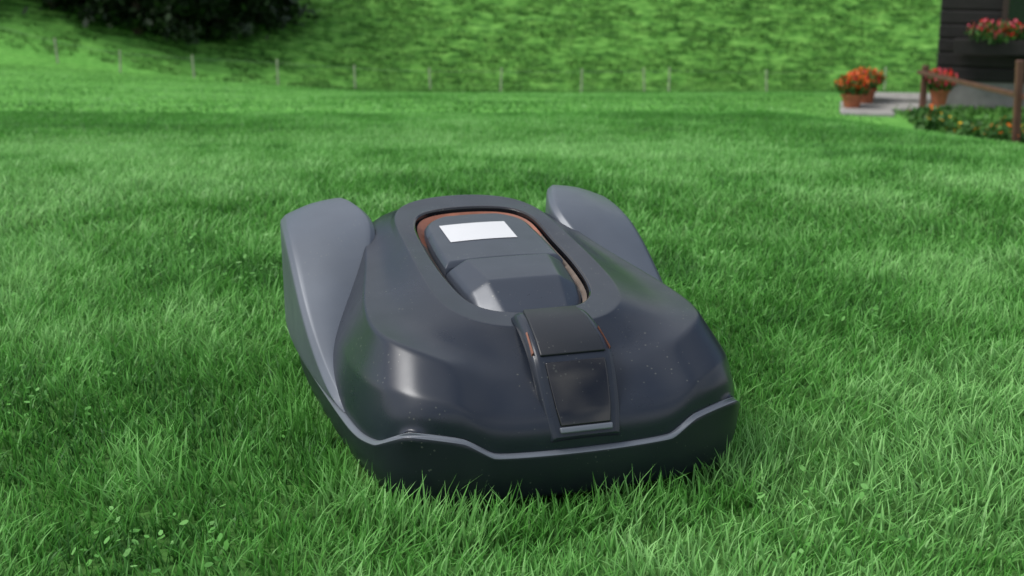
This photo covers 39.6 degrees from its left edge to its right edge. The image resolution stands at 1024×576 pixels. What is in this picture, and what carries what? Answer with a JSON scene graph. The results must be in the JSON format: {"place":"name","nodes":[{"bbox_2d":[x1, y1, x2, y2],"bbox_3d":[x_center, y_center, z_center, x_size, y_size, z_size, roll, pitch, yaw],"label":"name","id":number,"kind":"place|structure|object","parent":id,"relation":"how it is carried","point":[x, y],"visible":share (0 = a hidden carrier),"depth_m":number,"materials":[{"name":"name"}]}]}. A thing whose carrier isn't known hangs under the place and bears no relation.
{"place":"outdoors","nodes":[
{"label":"outdoors","id":0,"kind":"place"},
{"bbox_2d":[0,0,1023,575],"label":"ground","id":1,"kind":"structure","parent":0,"point":[480,22],"depth_m":43.58,"materials":[{"name":"green plant"}]},
{"bbox_2d":[33,0,64,8],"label":"pine tree","id":2,"kind":"object","parent":1,"relation":"on","point":[51,3],"visible":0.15,"depth_m":45.20,"materials":[{"name":"green plant"}]},
{"bbox_2d":[22,0,142,25],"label":"pine tree","id":3,"kind":"object","parent":1,"relation":"on","point":[109,13],"visible":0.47,"depth_m":44.43,"materials":[{"name":"green plant"}]},
{"bbox_2d":[58,0,206,41],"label":"pine tree","id":4,"kind":"object","parent":1,"relation":"on","point":[152,23],"visible":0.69,"depth_m":44.06,"materials":[{"name":"green plant"}]},
{"bbox_2d":[103,0,242,44],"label":"pine tree","id":5,"kind":"object","parent":1,"relation":"on","point":[191,30],"visible":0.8,"depth_m":44.16,"materials":[{"name":"green plant"}]},
{"bbox_2d":[187,0,281,41],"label":"pine tree","id":6,"kind":"object","parent":1,"relation":"on","point":[233,25],"visible":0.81,"depth_m":45.19,"materials":[{"name":"green plant"}]},
{"bbox_2d":[234,0,325,35],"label":"pine tree","id":7,"kind":"object","parent":1,"relation":"on","point":[280,21],"visible":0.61,"depth_m":46.04,"materials":[{"name":"green plant"}]},
{"bbox_2d":[1,27,892,92],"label":"wire fence","id":8,"kind":"object","parent":1,"relation":"on","point":[354,68],"visible":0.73,"depth_m":43.09,"materials":[{"name":"grey metal"}]},
{"bbox_2d":[0,0,941,92],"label":"meadow grass","id":9,"kind":"structure","parent":1,"relation":"on","point":[313,84],"depth_m":46.63,"materials":[{"name":"green plant"}]},
{"bbox_2d":[0,224,1016,575],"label":"clover","id":10,"kind":"object","parent":1,"relation":"on","point":[226,544],"visible":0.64,"depth_m":1.97,"materials":[{"name":"green plant"}]},
{"bbox_2d":[280,185,739,501],"bbox_3d":[-0.011,0.068,2.264,0.621,0.326,0.761,-5,16,-17],"label":"robot lawn mower","id":11,"kind":"object","parent":1,"relation":"on","point":[567,340],"visible":0.98,"depth_m":2.02,"materials":[{"name":"grey plastic"}]},
{"bbox_2d":[0,52,1023,575],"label":"lawn grass","id":12,"kind":"structure","parent":1,"relation":"on","point":[636,172],"depth_m":2.88,"materials":[{"name":"green plant"}]},
{"bbox_2d":[840,92,943,116],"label":"paving","id":13,"kind":"structure","parent":1,"relation":"on","point":[883,104],"depth_m":20.28,"materials":[{"name":"grey concrete"}]},
{"bbox_2d":[834,72,871,107],"bbox_3d":[4.778,-2.769,19.946,0.537,0.529,0.562,0,15,0],"label":"flower pot","id":14,"kind":"object","parent":13,"relation":"on","point":[852,91],"visible":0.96,"depth_m":19.87,"materials":[{"name":"ceramic"}]},
{"bbox_2d":[848,67,885,102],"bbox_3d":[5.077,-2.913,20.450,0.565,0.536,0.563,0,15,0],"label":"flower pot","id":15,"kind":"object","parent":13,"relation":"on","point":[878,77],"visible":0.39,"depth_m":20.34,"materials":[{"name":"ceramic"}]},
{"bbox_2d":[925,67,957,104],"bbox_3d":[5.990,-2.831,19.936,0.500,0.517,0.500,0,15,0],"label":"flower pot","id":16,"kind":"object","parent":13,"relation":"on","point":[940,90],"visible":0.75,"depth_m":19.86,"materials":[{"name":"ceramic"}]},
{"bbox_2d":[906,104,947,122],"bbox_3d":[5.384,-2.226,18.463,0.554,0.339,0.465,0,15,0],"label":"marigold plant","id":17,"kind":"object","parent":1,"relation":"on","point":[919,112],"visible":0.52,"depth_m":18.40,"materials":[{"name":"green plant"}]},
{"bbox_2d":[913,112,955,131],"bbox_3d":[5.146,-1.970,17.275,0.549,0.344,0.476,0,15,0],"label":"marigold plant","id":18,"kind":"object","parent":1,"relation":"on","point":[942,121],"visible":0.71,"depth_m":17.23,"materials":[{"name":"green plant"}]},
{"bbox_2d":[894,104,1023,144],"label":"garden bed foliage","id":19,"kind":"object","parent":1,"relation":"on","point":[955,114],"visible":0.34,"depth_m":19.24,"materials":[{"name":"green plant"}]},
{"bbox_2d":[948,119,990,137],"bbox_3d":[5.364,-1.798,16.494,0.540,0.330,0.453,-5,16,-18],"label":"marigold plant","id":20,"kind":"object","parent":1,"relation":"on","point":[974,128],"visible":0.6,"depth_m":16.42,"materials":[{"name":"green plant"}]},
{"bbox_2d":[917,60,1023,141],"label":"fence","id":21,"kind":"object","parent":1,"relation":"on","point":[1017,93],"visible":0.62,"depth_m":15.37,"materials":[{"name":"brown wood"}]},
{"bbox_2d":[944,81,1023,111],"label":"plinth","id":22,"kind":"structure","parent":1,"relation":"on","point":[963,95],"depth_m":20.38,"materials":[{"name":"grey concrete"}]},
{"bbox_2d":[936,66,1023,82],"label":"wall log","id":23,"kind":"object","parent":22,"relation":"on","point":[1001,75],"depth_m":20.26,"materials":[{"name":"black wood"}]},
{"bbox_2d":[937,52,1023,68],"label":"wall log","id":24,"kind":"object","parent":23,"relation":"on","point":[951,59],"depth_m":20.24,"materials":[{"name":"black wood"}]},
{"bbox_2d":[938,38,954,51],"bbox_3d":[11.106,-3.981,22.249,8.080,0.197,7.080,5,16,19],"label":"wall log","id":25,"kind":"object","parent":24,"relation":"on","point":[945,44],"depth_m":20.33,"materials":[{"name":"black wood"}]},
{"bbox_2d":[939,24,1023,39],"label":"wall log","id":26,"kind":"object","parent":25,"relation":"on","point":[951,30],"depth_m":20.24,"materials":[{"name":"black wood"}]},
{"bbox_2d":[940,10,1002,24],"bbox_3d":[11.106,-4.367,22.145,8.080,0.197,7.080,5,16,19],"label":"wall log","id":27,"kind":"object","parent":26,"relation":"on","point":[959,16],"depth_m":20.14,"materials":[{"name":"black wood"}]},
{"bbox_2d":[941,0,1003,10],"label":"wall log","id":28,"kind":"object","parent":27,"relation":"on","point":[991,5],"depth_m":20.08,"materials":[{"name":"black wood"}]},
{"bbox_2d":[1002,0,1023,30],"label":"window frame","id":29,"kind":"object","parent":26,"relation":"on","point":[1005,10],"depth_m":19.88,"materials":[{"name":"brown wood"}]},
{"bbox_2d":[1008,0,1023,24],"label":"window glass","id":30,"kind":"object","parent":29,"relation":"in","point":[1016,9],"depth_m":19.82,"materials":[{"name":"glass"}]},
{"bbox_2d":[954,38,1023,55],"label":"flower box","id":31,"kind":"object","parent":25,"relation":"attached to","point":[984,47],"visible":0.95,"depth_m":19.84,"materials":[{"name":"black wood"}]},
{"bbox_2d":[963,18,1023,44],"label":"geranium","id":32,"kind":"object","parent":31,"relation":"in","point":[987,31],"visible":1,"depth_m":19.75,"materials":[{"name":"red plant"}]},
{"bbox_2d":[980,123,1023,142],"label":"marigold plant","id":33,"kind":"object","parent":1,"relation":"on","point":[1000,132],"visible":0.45,"depth_m":15.23,"materials":[{"name":"green plant"}]},
{"bbox_2d":[989,123,1023,139],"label":"marigold plant","id":34,"kind":"object","parent":1,"relation":"on","point":[1022,126],"visible":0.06,"depth_m":15.78,"materials":[{"name":"green plant"}]},
{"bbox_2d":[990,116,1023,127],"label":"marigold plant","id":35,"kind":"object","parent":1,"relation":"on","point":[1001,121],"visible":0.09,"depth_m":16.89,"materials":[{"name":"green plant"}]}
]}

